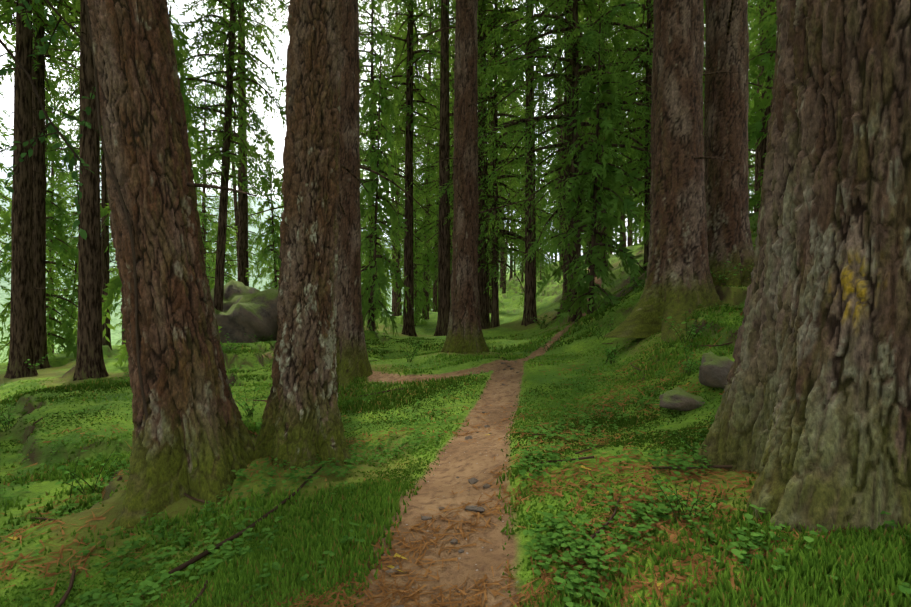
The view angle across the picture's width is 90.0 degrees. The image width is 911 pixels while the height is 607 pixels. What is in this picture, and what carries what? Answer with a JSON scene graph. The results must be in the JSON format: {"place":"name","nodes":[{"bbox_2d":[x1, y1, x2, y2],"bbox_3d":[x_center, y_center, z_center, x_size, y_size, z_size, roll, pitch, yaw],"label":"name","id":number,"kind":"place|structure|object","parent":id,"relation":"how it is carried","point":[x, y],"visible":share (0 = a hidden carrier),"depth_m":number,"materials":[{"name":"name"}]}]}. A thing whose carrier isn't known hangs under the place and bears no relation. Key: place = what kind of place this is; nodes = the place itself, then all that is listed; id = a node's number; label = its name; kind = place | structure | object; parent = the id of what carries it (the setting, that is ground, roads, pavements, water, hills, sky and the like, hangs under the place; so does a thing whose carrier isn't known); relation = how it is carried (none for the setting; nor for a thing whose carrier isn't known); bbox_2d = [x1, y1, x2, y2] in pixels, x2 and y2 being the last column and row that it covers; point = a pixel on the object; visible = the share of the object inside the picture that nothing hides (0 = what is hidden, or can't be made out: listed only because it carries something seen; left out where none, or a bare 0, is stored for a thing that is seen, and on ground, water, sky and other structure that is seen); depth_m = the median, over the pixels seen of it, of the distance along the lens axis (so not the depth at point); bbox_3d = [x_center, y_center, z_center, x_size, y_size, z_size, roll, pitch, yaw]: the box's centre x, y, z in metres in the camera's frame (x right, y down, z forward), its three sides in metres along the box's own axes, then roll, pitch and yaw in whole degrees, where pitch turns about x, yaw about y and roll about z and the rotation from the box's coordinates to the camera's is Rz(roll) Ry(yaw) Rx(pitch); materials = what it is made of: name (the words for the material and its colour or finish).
{"place":"outdoors","nodes":[
{"label":"outdoors","id":0,"kind":"place"},
{"bbox_2d":[0,0,775,259],"label":"sky","id":1,"kind":"structure","parent":0,"point":[277,130],"materials":[{"name":"white"}]},
{"bbox_2d":[0,177,907,606],"bbox_3d":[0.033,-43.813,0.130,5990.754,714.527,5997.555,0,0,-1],"label":"ground","id":2,"kind":"structure","parent":0,"point":[474,459],"depth_m":4.65,"materials":[{"name":"green plant"}]},
{"bbox_2d":[0,176,11,254],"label":"tree","id":3,"kind":"object","parent":2,"relation":"on","point":[6,199],"visible":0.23,"depth_m":32.88,"materials":[{"name":"green plant"}]},
{"bbox_2d":[0,90,54,295],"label":"tree","id":4,"kind":"object","parent":2,"relation":"on","point":[4,135],"visible":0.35,"depth_m":40.20,"materials":[{"name":"green plant"}]},
{"bbox_2d":[0,74,78,365],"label":"tree","id":5,"kind":"object","parent":2,"relation":"on","point":[60,237],"visible":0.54,"depth_m":15.99,"materials":[{"name":"green plant"}]},
{"bbox_2d":[0,0,78,115],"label":"tree","id":6,"kind":"object","parent":2,"relation":"on","point":[14,37],"visible":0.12,"depth_m":17.89,"materials":[{"name":"green plant"}]},
{"bbox_2d":[0,0,79,378],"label":"tree","id":7,"kind":"object","parent":2,"relation":"on","point":[21,350],"visible":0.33,"depth_m":12.28,"materials":[{"name":"green plant"}]},
{"bbox_2d":[0,0,79,369],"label":"tree","id":8,"kind":"object","parent":2,"relation":"on","point":[40,72],"visible":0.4,"depth_m":14.00,"materials":[{"name":"green plant"}]},
{"bbox_2d":[0,94,110,353],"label":"tree","id":9,"kind":"object","parent":2,"relation":"on","point":[52,168],"visible":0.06,"depth_m":56.41,"materials":[{"name":"green plant"}]},
{"bbox_2d":[46,212,78,353],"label":"tree","id":10,"kind":"object","parent":2,"relation":"on","point":[72,296],"visible":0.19,"depth_m":19.86,"materials":[{"name":"green plant"}]},
{"bbox_2d":[45,0,115,349],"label":"tree","id":11,"kind":"object","parent":2,"relation":"on","point":[105,262],"visible":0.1,"depth_m":18.55,"materials":[{"name":"green plant"}]},
{"bbox_2d":[46,25,114,254],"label":"tree","id":12,"kind":"object","parent":2,"relation":"on","point":[69,182],"visible":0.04,"depth_m":52.11,"materials":[{"name":"green plant"}]},
{"bbox_2d":[109,220,125,344],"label":"tree","id":13,"kind":"object","parent":2,"relation":"on","point":[123,332],"visible":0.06,"depth_m":58.16,"materials":[{"name":"green plant"}]},
{"bbox_2d":[114,297,121,344],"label":"tree","id":14,"kind":"object","parent":2,"relation":"on","point":[116,314],"depth_m":69.88,"materials":[{"name":"green plant"}]},
{"bbox_2d":[30,0,228,380],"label":"tree","id":15,"kind":"object","parent":2,"relation":"on","point":[90,363],"visible":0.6,"depth_m":11.68,"materials":[{"name":"green plant"}]},
{"bbox_2d":[73,6,221,371],"bbox_3d":[-9.169,-3.265,13.767,3.601,11.665,3.640,0,0,11],"label":"tree","id":16,"kind":"object","parent":2,"relation":"on","point":[114,285],"visible":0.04,"depth_m":13.85,"materials":[{"name":"green plant"}]},
{"bbox_2d":[100,0,217,314],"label":"tree","id":17,"kind":"object","parent":2,"relation":"on","point":[115,305],"visible":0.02,"depth_m":23.55,"materials":[{"name":"green plant"}]},
{"bbox_2d":[87,0,256,529],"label":"tree","id":18,"kind":"object","parent":2,"relation":"on","point":[191,437],"visible":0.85,"depth_m":3.67,"materials":[{"name":"brown plant"}]},
{"bbox_2d":[0,0,98,239],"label":"broadleaf branch","id":19,"kind":"object","parent":18,"relation":"attached to","point":[53,130],"visible":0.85,"depth_m":4.36,"materials":[{"name":"green plant"}]},
{"bbox_2d":[84,0,147,420],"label":"climbing vine","id":20,"kind":"object","parent":18,"relation":"attached to","point":[130,234],"visible":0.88,"depth_m":3.60,"materials":[{"name":"brown plant"}]},
{"bbox_2d":[176,32,210,252],"bbox_3d":[-17.153,-6.814,27.696,4.522,20.230,3.445,2,-4,-22],"label":"tree","id":21,"kind":"object","parent":2,"relation":"on","point":[192,140],"visible":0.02,"depth_m":28.22,"materials":[{"name":"green plant"}]},
{"bbox_2d":[192,137,215,269],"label":"tree","id":22,"kind":"object","parent":2,"relation":"on","point":[199,206],"depth_m":57.93,"materials":[{"name":"green plant"}]},
{"bbox_2d":[206,199,237,289],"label":"tree","id":23,"kind":"object","parent":2,"relation":"on","point":[232,250],"visible":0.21,"depth_m":27.06,"materials":[{"name":"green plant"}]},
{"bbox_2d":[188,82,257,286],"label":"tree","id":24,"kind":"object","parent":2,"relation":"on","point":[209,216],"visible":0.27,"depth_m":52.02,"materials":[{"name":"green plant"}]},
{"bbox_2d":[168,0,287,311],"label":"tree","id":25,"kind":"object","parent":2,"relation":"on","point":[225,153],"visible":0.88,"depth_m":15.84,"materials":[{"name":"green plant"}]},
{"bbox_2d":[196,0,262,248],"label":"tree","id":26,"kind":"object","parent":2,"relation":"on","point":[234,171],"visible":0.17,"depth_m":32.52,"materials":[{"name":"green plant"}]},
{"bbox_2d":[190,0,282,285],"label":"tree","id":27,"kind":"object","parent":2,"relation":"on","point":[242,248],"visible":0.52,"depth_m":20.66,"materials":[{"name":"green plant"}]},
{"bbox_2d":[208,121,276,276],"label":"tree","id":28,"kind":"object","parent":2,"relation":"on","point":[252,221],"visible":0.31,"depth_m":76.33,"materials":[{"name":"green plant"}]},
{"bbox_2d":[210,280,278,342],"bbox_3d":[-7.816,0.493,16.817,4.753,2.766,3.824,-10,12,-35],"label":"boulder","id":29,"kind":"object","parent":2,"relation":"on","point":[248,310],"visible":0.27,"depth_m":15.81,"materials":[{"name":"grey stone"}]},
{"bbox_2d":[245,127,283,289],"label":"tree","id":30,"kind":"object","parent":2,"relation":"on","point":[263,254],"visible":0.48,"depth_m":18.45,"materials":[{"name":"green plant"}]},
{"bbox_2d":[260,227,279,289],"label":"tree","id":31,"kind":"object","parent":2,"relation":"on","point":[271,269],"visible":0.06,"depth_m":101.07,"materials":[{"name":"green plant"}]},
{"bbox_2d":[267,201,283,281],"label":"tree","id":32,"kind":"object","parent":2,"relation":"on","point":[273,275],"depth_m":34.78,"materials":[{"name":"green plant"}]},
{"bbox_2d":[253,0,367,469],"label":"tree","id":33,"kind":"object","parent":2,"relation":"on","point":[302,422],"visible":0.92,"depth_m":4.05,"materials":[{"name":"brown plant"}]},
{"bbox_2d":[278,61,380,175],"bbox_3d":[-9.225,-13.133,32.949,7.594,30.916,7.383,-4,0,23],"label":"tree","id":34,"kind":"object","parent":2,"relation":"on","point":[283,89],"depth_m":32.98,"materials":[{"name":"green plant"}]},
{"bbox_2d":[258,0,405,83],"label":"tree","id":35,"kind":"object","parent":2,"relation":"on","point":[285,22],"visible":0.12,"depth_m":24.38,"materials":[{"name":"green plant"}]},
{"bbox_2d":[246,0,430,387],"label":"tree","id":36,"kind":"object","parent":2,"relation":"on","point":[352,362],"visible":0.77,"depth_m":8.22,"materials":[{"name":"brown plant"}]},
{"bbox_2d":[359,135,368,289],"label":"tree","id":37,"kind":"object","parent":2,"relation":"on","point":[361,230],"depth_m":41.82,"materials":[{"name":"green plant"}]},
{"bbox_2d":[281,0,452,328],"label":"young tree","id":38,"kind":"object","parent":2,"relation":"on","point":[372,127],"visible":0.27,"depth_m":21.89,"materials":[{"name":"green plant"}]},
{"bbox_2d":[363,212,391,318],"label":"tree","id":39,"kind":"object","parent":2,"relation":"on","point":[381,295],"visible":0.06,"depth_m":28.97,"materials":[{"name":"green plant"}]},
{"bbox_2d":[360,126,394,309],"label":"tree","id":40,"kind":"object","parent":2,"relation":"on","point":[379,226],"visible":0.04,"depth_m":47.84,"materials":[{"name":"green plant"}]},
{"bbox_2d":[0,199,759,522],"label":"herb plants","id":41,"kind":"object","parent":2,"relation":"on","point":[609,353],"visible":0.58,"depth_m":6.43,"materials":[{"name":"green plant"}]},
{"bbox_2d":[359,24,411,339],"bbox_3d":[-2.853,-4.276,16.654,2.868,11.944,2.644,2,-2,-12],"label":"tree","id":42,"kind":"object","parent":2,"relation":"on","point":[387,203],"visible":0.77,"depth_m":16.35,"materials":[{"name":"green plant"}]},
{"bbox_2d":[31,280,743,606],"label":"fallen sticks","id":43,"kind":"object","parent":2,"relation":"on","point":[178,568],"visible":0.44,"depth_m":2.98,"materials":[{"name":"wood"},{"name":"bark"}]},
{"bbox_2d":[362,110,416,315],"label":"tree","id":44,"kind":"object","parent":2,"relation":"on","point":[393,293],"visible":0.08,"depth_m":68.29,"materials":[{"name":"green plant"}]},
{"bbox_2d":[360,0,437,315],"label":"tree","id":45,"kind":"object","parent":2,"relation":"on","point":[397,313],"visible":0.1,"depth_m":38.40,"materials":[{"name":"green plant"}]},
{"bbox_2d":[379,0,433,180],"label":"tree","id":46,"kind":"object","parent":2,"relation":"on","point":[416,110],"visible":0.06,"depth_m":43.69,"materials":[{"name":"green plant"}]},
{"bbox_2d":[389,208,423,291],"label":"tree","id":47,"kind":"object","parent":2,"relation":"on","point":[403,264],"visible":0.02,"depth_m":81.28,"materials":[{"name":"green plant"}]},
{"bbox_2d":[382,0,451,318],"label":"tree","id":48,"kind":"object","parent":2,"relation":"on","point":[433,23],"visible":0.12,"depth_m":31.60,"materials":[{"name":"green plant"}]},
{"bbox_2d":[397,163,437,325],"bbox_3d":[-2.317,-3.265,27.203,2.585,10.672,2.518,0,0,14],"label":"tree","id":49,"kind":"object","parent":2,"relation":"on","point":[418,306],"visible":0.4,"depth_m":27.24,"materials":[{"name":"green plant"}]},
{"bbox_2d":[414,160,437,310],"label":"tree","id":50,"kind":"object","parent":2,"relation":"on","point":[430,291],"visible":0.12,"depth_m":60.45,"materials":[{"name":"green plant"}]},
{"bbox_2d":[359,0,496,336],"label":"tree","id":51,"kind":"object","parent":2,"relation":"on","point":[410,75],"visible":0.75,"depth_m":19.79,"materials":[{"name":"green plant"}]},
{"bbox_2d":[414,41,451,311],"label":"tree","id":52,"kind":"object","parent":2,"relation":"on","point":[435,294],"visible":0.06,"depth_m":49.59,"materials":[{"name":"green plant"}]},
{"bbox_2d":[416,0,454,335],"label":"tree","id":53,"kind":"object","parent":2,"relation":"on","point":[444,297],"visible":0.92,"depth_m":17.80,"materials":[{"name":"brown plant"}]},
{"bbox_2d":[424,2,451,289],"bbox_3d":[-0.882,-12.091,36.147,4.098,26.593,3.984,-2,-1,-39],"label":"tree","id":54,"kind":"object","parent":2,"relation":"on","point":[450,178],"visible":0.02,"depth_m":35.85,"materials":[{"name":"green plant"}]},
{"bbox_2d":[381,0,524,312],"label":"young tree","id":55,"kind":"object","parent":2,"relation":"on","point":[423,170],"visible":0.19,"depth_m":25.76,"materials":[{"name":"green plant"}]},
{"bbox_2d":[0,215,910,606],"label":"grass","id":56,"kind":"structure","parent":2,"relation":"on","point":[858,565],"depth_m":2.86,"materials":[{"name":"green plant"}]},
{"bbox_2d":[0,301,910,606],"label":"clover leaves","id":57,"kind":"object","parent":2,"relation":"on","point":[574,545],"visible":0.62,"depth_m":2.75,"materials":[{"name":"green plant"}]},
{"bbox_2d":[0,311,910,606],"bbox_3d":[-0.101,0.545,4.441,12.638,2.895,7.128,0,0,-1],"label":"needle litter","id":58,"kind":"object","parent":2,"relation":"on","point":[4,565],"visible":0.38,"depth_m":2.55,"materials":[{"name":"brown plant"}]},
{"bbox_2d":[386,361,541,606],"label":"path stones","id":59,"kind":"object","parent":2,"relation":"on","point":[468,508],"visible":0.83,"depth_m":2.91,"materials":[{"name":"stone"}]},
{"bbox_2d":[404,0,536,353],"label":"tree","id":60,"kind":"object","parent":2,"relation":"on","point":[464,334],"visible":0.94,"depth_m":10.42,"materials":[{"name":"brown plant"}]},
{"bbox_2d":[426,1,525,312],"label":"tree","id":61,"kind":"object","parent":2,"relation":"on","point":[490,284],"visible":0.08,"depth_m":30.31,"materials":[{"name":"green plant"}]},
{"bbox_2d":[399,0,554,328],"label":"tree","id":62,"kind":"object","parent":2,"relation":"on","point":[483,280],"visible":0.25,"depth_m":19.77,"materials":[{"name":"green plant"}]},
{"bbox_2d":[413,0,586,327],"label":"young tree","id":63,"kind":"object","parent":2,"relation":"on","point":[496,246],"visible":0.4,"depth_m":19.29,"materials":[{"name":"green plant"}]},
{"bbox_2d":[487,99,520,270],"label":"tree","id":64,"kind":"object","parent":2,"relation":"on","point":[505,194],"visible":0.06,"depth_m":64.50,"materials":[{"name":"green plant"}]},
{"bbox_2d":[498,1,522,207],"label":"tree","id":65,"kind":"object","parent":2,"relation":"on","point":[508,127],"visible":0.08,"depth_m":55.14,"materials":[{"name":"green plant"}]},
{"bbox_2d":[497,85,524,287],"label":"tree","id":66,"kind":"object","parent":2,"relation":"on","point":[502,269],"visible":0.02,"depth_m":78.72,"materials":[{"name":"green plant"}]},
{"bbox_2d":[498,48,525,293],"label":"tree","id":67,"kind":"object","parent":2,"relation":"on","point":[505,268],"visible":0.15,"depth_m":49.81,"materials":[{"name":"green plant"}]},
{"bbox_2d":[505,104,522,280],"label":"tree","id":68,"kind":"object","parent":2,"relation":"on","point":[511,273],"visible":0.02,"depth_m":96.57,"materials":[{"name":"brown plant"}]},
{"bbox_2d":[516,228,524,275],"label":"tree","id":69,"kind":"object","parent":2,"relation":"on","point":[520,268],"visible":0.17,"depth_m":69.24,"materials":[{"name":"green plant"}]},
{"bbox_2d":[508,94,539,281],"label":"tree","id":70,"kind":"object","parent":2,"relation":"on","point":[522,277],"visible":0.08,"depth_m":57.75,"materials":[{"name":"green plant"}]},
{"bbox_2d":[522,59,553,267],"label":"tree","id":71,"kind":"object","parent":2,"relation":"on","point":[538,127],"visible":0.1,"depth_m":74.52,"materials":[{"name":"green plant"}]},
{"bbox_2d":[451,0,632,325],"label":"tree","id":72,"kind":"object","parent":2,"relation":"on","point":[529,313],"visible":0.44,"depth_m":17.63,"materials":[{"name":"green plant"}]},
{"bbox_2d":[535,97,548,250],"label":"tree","id":73,"kind":"object","parent":2,"relation":"on","point":[541,173],"visible":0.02,"depth_m":91.03,"materials":[{"name":"green plant"}]},
{"bbox_2d":[535,193,552,279],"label":"tree","id":74,"kind":"object","parent":2,"relation":"on","point":[544,270],"visible":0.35,"depth_m":45.63,"materials":[{"name":"green plant"}]},
{"bbox_2d":[541,96,558,258],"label":"tree","id":75,"kind":"object","parent":2,"relation":"on","point":[551,199],"visible":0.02,"depth_m":67.10,"materials":[{"name":"green plant"}]},
{"bbox_2d":[535,88,585,252],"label":"tree","id":76,"kind":"object","parent":2,"relation":"on","point":[552,209],"visible":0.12,"depth_m":60.90,"materials":[{"name":"green plant"}]},
{"bbox_2d":[535,0,586,320],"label":"tree","id":77,"kind":"object","parent":2,"relation":"on","point":[565,258],"visible":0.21,"depth_m":16.27,"materials":[{"name":"brown plant"}]},
{"bbox_2d":[534,0,613,273],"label":"tree","id":78,"kind":"object","parent":2,"relation":"on","point":[561,137],"visible":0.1,"depth_m":38.89,"materials":[{"name":"green plant"}]},
{"bbox_2d":[537,1,610,269],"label":"tree","id":79,"kind":"object","parent":2,"relation":"on","point":[581,146],"visible":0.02,"depth_m":25.68,"materials":[{"name":"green plant"}]},
{"bbox_2d":[445,0,704,321],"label":"young tree","id":80,"kind":"object","parent":2,"relation":"on","point":[574,35],"visible":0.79,"depth_m":14.07,"materials":[{"name":"green plant"}]},
{"bbox_2d":[537,2,618,263],"bbox_3d":[10.334,-21.688,33.928,7.485,38.432,7.277,0,0,-27],"label":"tree","id":81,"kind":"object","parent":2,"relation":"on","point":[589,242],"depth_m":33.87,"materials":[{"name":"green plant"}]},
{"bbox_2d":[535,0,646,276],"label":"tree","id":82,"kind":"object","parent":2,"relation":"on","point":[605,261],"depth_m":20.93,"materials":[{"name":"green plant"}]},
{"bbox_2d":[535,22,647,327],"bbox_3d":[3.864,-3.455,12.659,3.021,8.561,3.301,0,0,-38],"label":"tree","id":83,"kind":"object","parent":2,"relation":"on","point":[596,167],"visible":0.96,"depth_m":12.39,"materials":[{"name":"green plant"}]},
{"bbox_2d":[594,0,644,246],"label":"tree","id":84,"kind":"object","parent":2,"relation":"on","point":[623,235],"visible":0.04,"depth_m":30.23,"materials":[{"name":"green plant"}]},
{"bbox_2d":[613,17,646,246],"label":"tree","id":85,"kind":"object","parent":2,"relation":"on","point":[629,241],"depth_m":59.15,"materials":[{"name":"green plant"}]},
{"bbox_2d":[632,200,638,245],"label":"tree","id":86,"kind":"object","parent":2,"relation":"on","point":[634,234],"visible":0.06,"depth_m":64.83,"materials":[{"name":"green plant"}]},
{"bbox_2d":[627,22,644,242],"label":"tree","id":87,"kind":"object","parent":2,"relation":"on","point":[639,162],"depth_m":43.72,"materials":[{"name":"green plant"}]},
{"bbox_2d":[629,198,644,245],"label":"tree","id":88,"kind":"object","parent":2,"relation":"on","point":[632,226],"visible":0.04,"depth_m":51.03,"materials":[{"name":"green plant"}]},
{"bbox_2d":[634,183,644,245],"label":"tree","id":89,"kind":"object","parent":2,"relation":"on","point":[641,242],"visible":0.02,"depth_m":38.26,"materials":[{"name":"green plant"}]},
{"bbox_2d":[534,0,771,273],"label":"young tree","id":90,"kind":"object","parent":2,"relation":"on","point":[649,15],"visible":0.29,"depth_m":14.47,"materials":[{"name":"green plant"}]},
{"bbox_2d":[602,0,739,341],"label":"tree","id":91,"kind":"object","parent":2,"relation":"on","point":[679,282],"visible":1,"depth_m":7.67,"materials":[{"name":"brown plant"}]},
{"bbox_2d":[579,0,762,225],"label":"young tree","id":92,"kind":"object","parent":2,"relation":"on","point":[631,45],"visible":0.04,"depth_m":19.07,"materials":[{"name":"green plant"}]},
{"bbox_2d":[641,0,705,252],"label":"tree","id":93,"kind":"object","parent":2,"relation":"on","point":[645,230],"depth_m":11.70,"materials":[{"name":"brown plant"}]},
{"bbox_2d":[659,386,704,410],"bbox_3d":[2.432,1.023,4.910,0.632,0.185,0.372,6,12,-18],"label":"rock","id":94,"kind":"object","parent":2,"relation":"on","point":[678,398],"visible":0.85,"depth_m":4.77,"materials":[{"name":"grey stone"}]},
{"bbox_2d":[629,0,765,285],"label":"tree","id":95,"kind":"object","parent":2,"relation":"on","point":[725,134],"visible":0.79,"depth_m":8.42,"materials":[{"name":"brown plant"}]},
{"bbox_2d":[699,351,733,388],"bbox_3d":[2.905,0.732,4.979,0.431,0.410,0.538,0,-6,32],"label":"mossy rock","id":96,"kind":"object","parent":2,"relation":"on","point":[714,369],"visible":0.6,"depth_m":4.86,"materials":[{"name":"grey stone"}]},
{"bbox_2d":[703,17,756,209],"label":"tree","id":97,"kind":"object","parent":2,"relation":"on","point":[752,167],"visible":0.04,"depth_m":42.74,"materials":[{"name":"green plant"}]},
{"bbox_2d":[748,71,755,212],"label":"tree","id":98,"kind":"object","parent":2,"relation":"on","point":[752,181],"depth_m":64.94,"materials":[{"name":"green plant"}]},
{"bbox_2d":[748,0,765,211],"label":"tree","id":99,"kind":"object","parent":2,"relation":"on","point":[757,170],"visible":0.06,"depth_m":32.02,"materials":[{"name":"green plant"}]},
{"bbox_2d":[748,0,775,106],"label":"tree","id":100,"kind":"object","parent":2,"relation":"on","point":[756,42],"depth_m":29.67,"materials":[{"name":"green plant"}]},
{"bbox_2d":[748,6,775,112],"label":"tree","id":101,"kind":"object","parent":2,"relation":"on","point":[753,50],"visible":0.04,"depth_m":36.32,"materials":[{"name":"green plant"}]},
{"bbox_2d":[747,0,777,212],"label":"tree","id":102,"kind":"object","parent":2,"relation":"on","point":[767,62],"visible":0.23,"depth_m":13.62,"materials":[{"name":"green plant"}]},
{"bbox_2d":[748,0,776,162],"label":"tree","id":103,"kind":"object","parent":2,"relation":"on","point":[761,4],"visible":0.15,"depth_m":22.28,"materials":[{"name":"green plant"}]},
{"bbox_2d":[756,0,774,211],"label":"tree","id":104,"kind":"object","parent":2,"relation":"on","point":[764,140],"visible":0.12,"depth_m":15.46,"materials":[{"name":"green plant"}]},
{"bbox_2d":[691,0,910,533],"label":"tree","id":105,"kind":"object","parent":2,"relation":"on","point":[811,425],"visible":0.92,"depth_m":2.25,"materials":[{"name":"brown plant"}]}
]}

